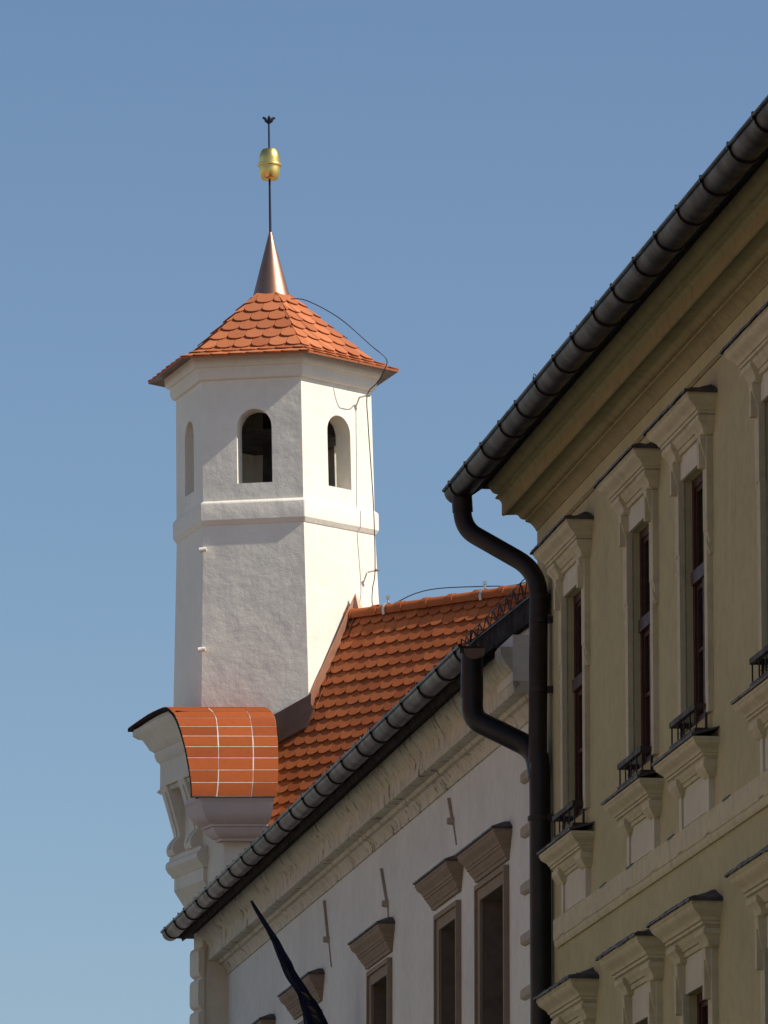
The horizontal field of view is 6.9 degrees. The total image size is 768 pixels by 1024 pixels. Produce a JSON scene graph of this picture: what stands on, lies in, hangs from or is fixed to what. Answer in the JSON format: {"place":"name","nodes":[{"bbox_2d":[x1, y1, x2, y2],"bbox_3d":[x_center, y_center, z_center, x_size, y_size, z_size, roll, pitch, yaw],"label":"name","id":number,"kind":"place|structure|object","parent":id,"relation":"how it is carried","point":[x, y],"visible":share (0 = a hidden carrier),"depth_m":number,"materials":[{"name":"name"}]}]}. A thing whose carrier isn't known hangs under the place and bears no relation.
{"place":"outdoors","nodes":[
{"label":"outdoors","id":0,"kind":"place"},
{"bbox_2d":[0,0,767,1023],"label":"sky","id":1,"kind":"structure","parent":0,"point":[459,184],"materials":[{"name":"blue"}]},
{"label":"ground","id":2,"kind":"structure","parent":0,"visible":0},
{"bbox_2d":[128,576,538,1023],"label":"white house","id":3,"kind":"structure","parent":2,"relation":"on","point":[354,770],"depth_m":70.85,"materials":[{"name":"paint"}]},
{"bbox_2d":[252,1014,275,1023],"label":"window","id":4,"kind":"structure","parent":3,"relation":"in","point":[270,1018],"depth_m":76.32,"materials":[{"name":"brown stone"}]},
{"bbox_2d":[148,116,398,713],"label":"turret","id":5,"kind":"object","parent":3,"relation":"attached to","point":[269,383],"visible":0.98,"depth_m":82.49,"materials":[{"name":"white paint"}]},
{"bbox_2d":[291,298,525,604],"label":"lightning conductor","id":6,"kind":"object","parent":5,"relation":"attached to","point":[366,396],"visible":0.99,"depth_m":82.80,"materials":[{"name":"grey metal"}]},
{"bbox_2d":[250,900,327,1023],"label":"flag","id":7,"kind":"object","parent":3,"relation":"attached to","point":[312,1012],"visible":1,"depth_m":69.85,"materials":[{"name":"black fabric"}]},
{"bbox_2d":[277,968,324,1023],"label":"window","id":8,"kind":"structure","parent":3,"relation":"in","point":[313,980],"depth_m":72.88,"materials":[{"name":"brown stone"}]},
{"bbox_2d":[323,900,331,966],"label":"wall anchor","id":9,"kind":"object","parent":3,"relation":"attached to","point":[326,938],"depth_m":72.28,"materials":[{"name":"grey metal"}]},
{"bbox_2d":[347,917,394,1023],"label":"window","id":10,"kind":"structure","parent":3,"relation":"in","point":[372,945],"depth_m":68.28,"materials":[{"name":"brown stone"}]},
{"bbox_2d":[380,868,388,916],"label":"wall anchor","id":11,"kind":"object","parent":3,"relation":"attached to","point":[385,903],"depth_m":68.17,"materials":[{"name":"grey metal"}]},
{"bbox_2d":[413,855,463,1023],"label":"window","id":12,"kind":"structure","parent":3,"relation":"in","point":[442,882],"depth_m":64.18,"materials":[{"name":"brown stone"}]},
{"bbox_2d":[446,798,456,844],"bbox_3d":[0.660,3.099,64.100,0.070,0.528,0.448,2,-11,-9],"label":"wall anchor","id":13,"kind":"object","parent":3,"relation":"attached to","point":[450,820],"depth_m":64.05,"materials":[{"name":"grey metal"}]},
{"bbox_2d":[455,821,512,1023],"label":"window","id":14,"kind":"structure","parent":3,"relation":"in","point":[490,850],"depth_m":61.56,"materials":[{"name":"brown stone"}]},
{"bbox_2d":[460,648,531,778],"bbox_3d":[1.110,1.887,59.023,0.940,1.291,0.304,-5,-12,24],"label":"downpipe","id":15,"kind":"object","parent":3,"relation":"attached to","point":[478,719],"visible":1,"depth_m":59.06,"materials":[{"name":"metal"}]},
{"bbox_2d":[442,95,767,1023],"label":"yellow house","id":16,"kind":"structure","parent":2,"relation":"on","point":[618,459],"depth_m":52.87,"materials":[{"name":"paint"}]},
{"bbox_2d":[451,493,553,1023],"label":"downpipe","id":17,"kind":"object","parent":16,"relation":"attached to","point":[471,531],"visible":0.97,"depth_m":58.70,"materials":[{"name":"brown metal"}]},
{"bbox_2d":[530,511,594,936],"bbox_3d":[1.663,1.918,57.458,0.395,3.709,1.840,2,-11,-8],"label":"window","id":18,"kind":"structure","parent":16,"relation":"in","point":[565,552],"depth_m":57.50,"materials":[{"name":"beige paint"}]},
{"bbox_2d":[533,967,598,1023],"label":"window","id":19,"kind":"structure","parent":16,"relation":"in","point":[571,1000],"depth_m":56.34,"materials":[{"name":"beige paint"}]},
{"bbox_2d":[593,442,663,891],"bbox_3d":[2.136,1.321,54.267,0.395,3.709,1.840,2,-11,-8],"label":"window","id":20,"kind":"structure","parent":16,"relation":"in","point":[631,484],"depth_m":54.34,"materials":[{"name":"beige paint"}]},
{"bbox_2d":[595,928,664,1023],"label":"window","id":21,"kind":"structure","parent":16,"relation":"in","point":[636,961],"depth_m":53.58,"materials":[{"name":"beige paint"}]},
{"bbox_2d":[643,384,719,855],"bbox_3d":[2.475,0.892,51.972,0.395,3.709,1.840,2,-11,-8],"label":"window","id":22,"kind":"structure","parent":16,"relation":"in","point":[683,431],"depth_m":52.03,"materials":[{"name":"beige paint"}]},
{"bbox_2d":[646,889,722,1023],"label":"window","id":23,"kind":"structure","parent":16,"relation":"in","point":[690,929],"depth_m":51.31,"materials":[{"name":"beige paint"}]},
{"bbox_2d":[720,301,767,800],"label":"window","id":24,"kind":"structure","parent":16,"relation":"in","point":[748,349],"depth_m":49.26,"materials":[{"name":"beige paint"}]},
{"bbox_2d":[724,845,767,1023],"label":"window","id":25,"kind":"structure","parent":16,"relation":"in","point":[750,876],"depth_m":48.72,"materials":[{"name":"beige paint"}]}
]}

